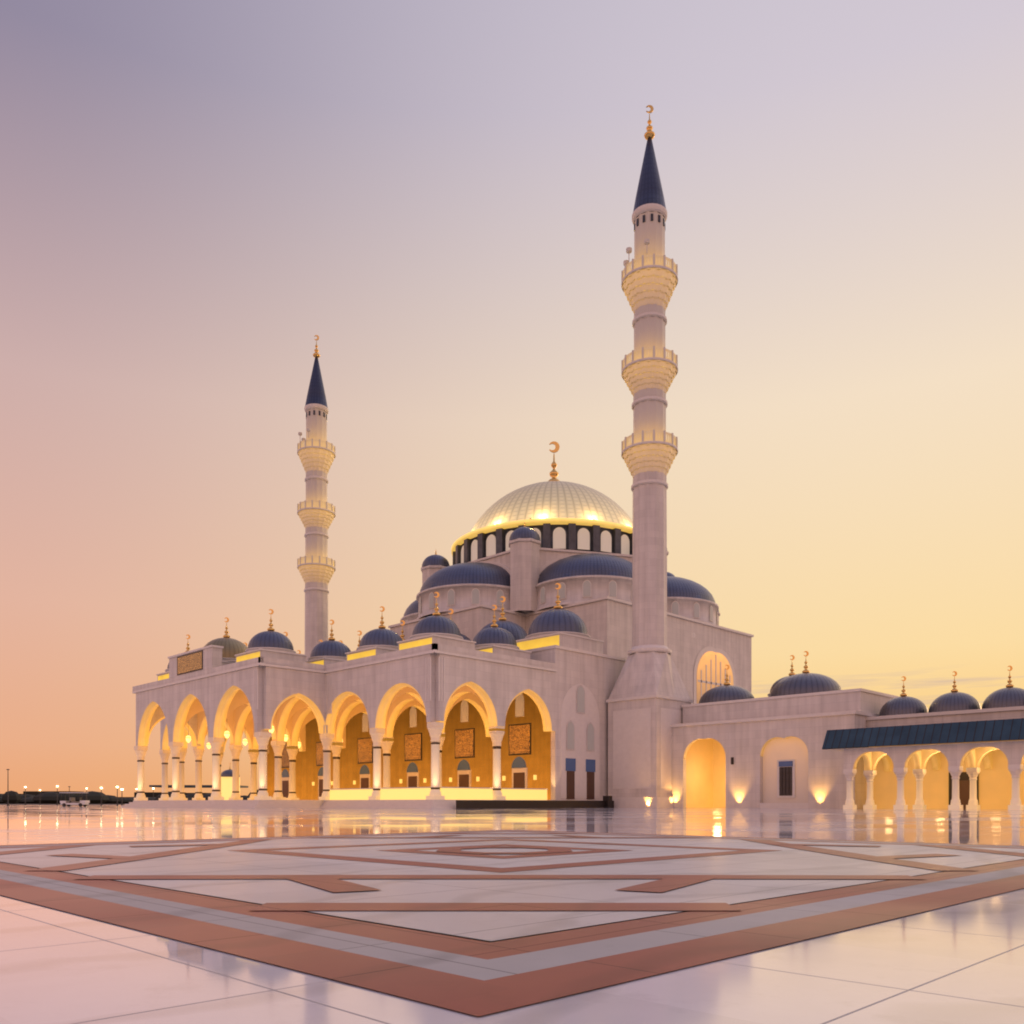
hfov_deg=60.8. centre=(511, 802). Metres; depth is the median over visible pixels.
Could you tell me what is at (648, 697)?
minaret
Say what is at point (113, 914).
plaza
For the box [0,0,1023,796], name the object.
sky
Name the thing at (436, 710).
portico
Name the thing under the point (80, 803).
golf cart
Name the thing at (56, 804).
ground
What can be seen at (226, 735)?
hanging lanterns
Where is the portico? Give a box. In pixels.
[121,583,626,808]
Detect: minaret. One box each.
[297,335,335,660]
[606,105,692,807]
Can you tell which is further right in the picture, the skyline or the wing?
the wing
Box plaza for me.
[0,805,1023,1023]
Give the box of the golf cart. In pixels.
[59,792,89,806]
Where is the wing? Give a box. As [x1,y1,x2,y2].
[671,651,1023,809]
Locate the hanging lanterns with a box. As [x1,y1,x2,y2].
[186,721,342,748]
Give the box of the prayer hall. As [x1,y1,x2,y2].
[388,441,753,703]
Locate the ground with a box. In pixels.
[0,804,124,804]
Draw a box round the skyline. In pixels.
[0,763,258,803]
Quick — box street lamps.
[6,769,154,805]
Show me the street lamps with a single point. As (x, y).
(69, 794)
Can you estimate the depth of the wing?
78.87 m
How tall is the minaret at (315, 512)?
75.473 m
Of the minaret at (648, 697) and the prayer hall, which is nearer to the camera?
the minaret at (648, 697)

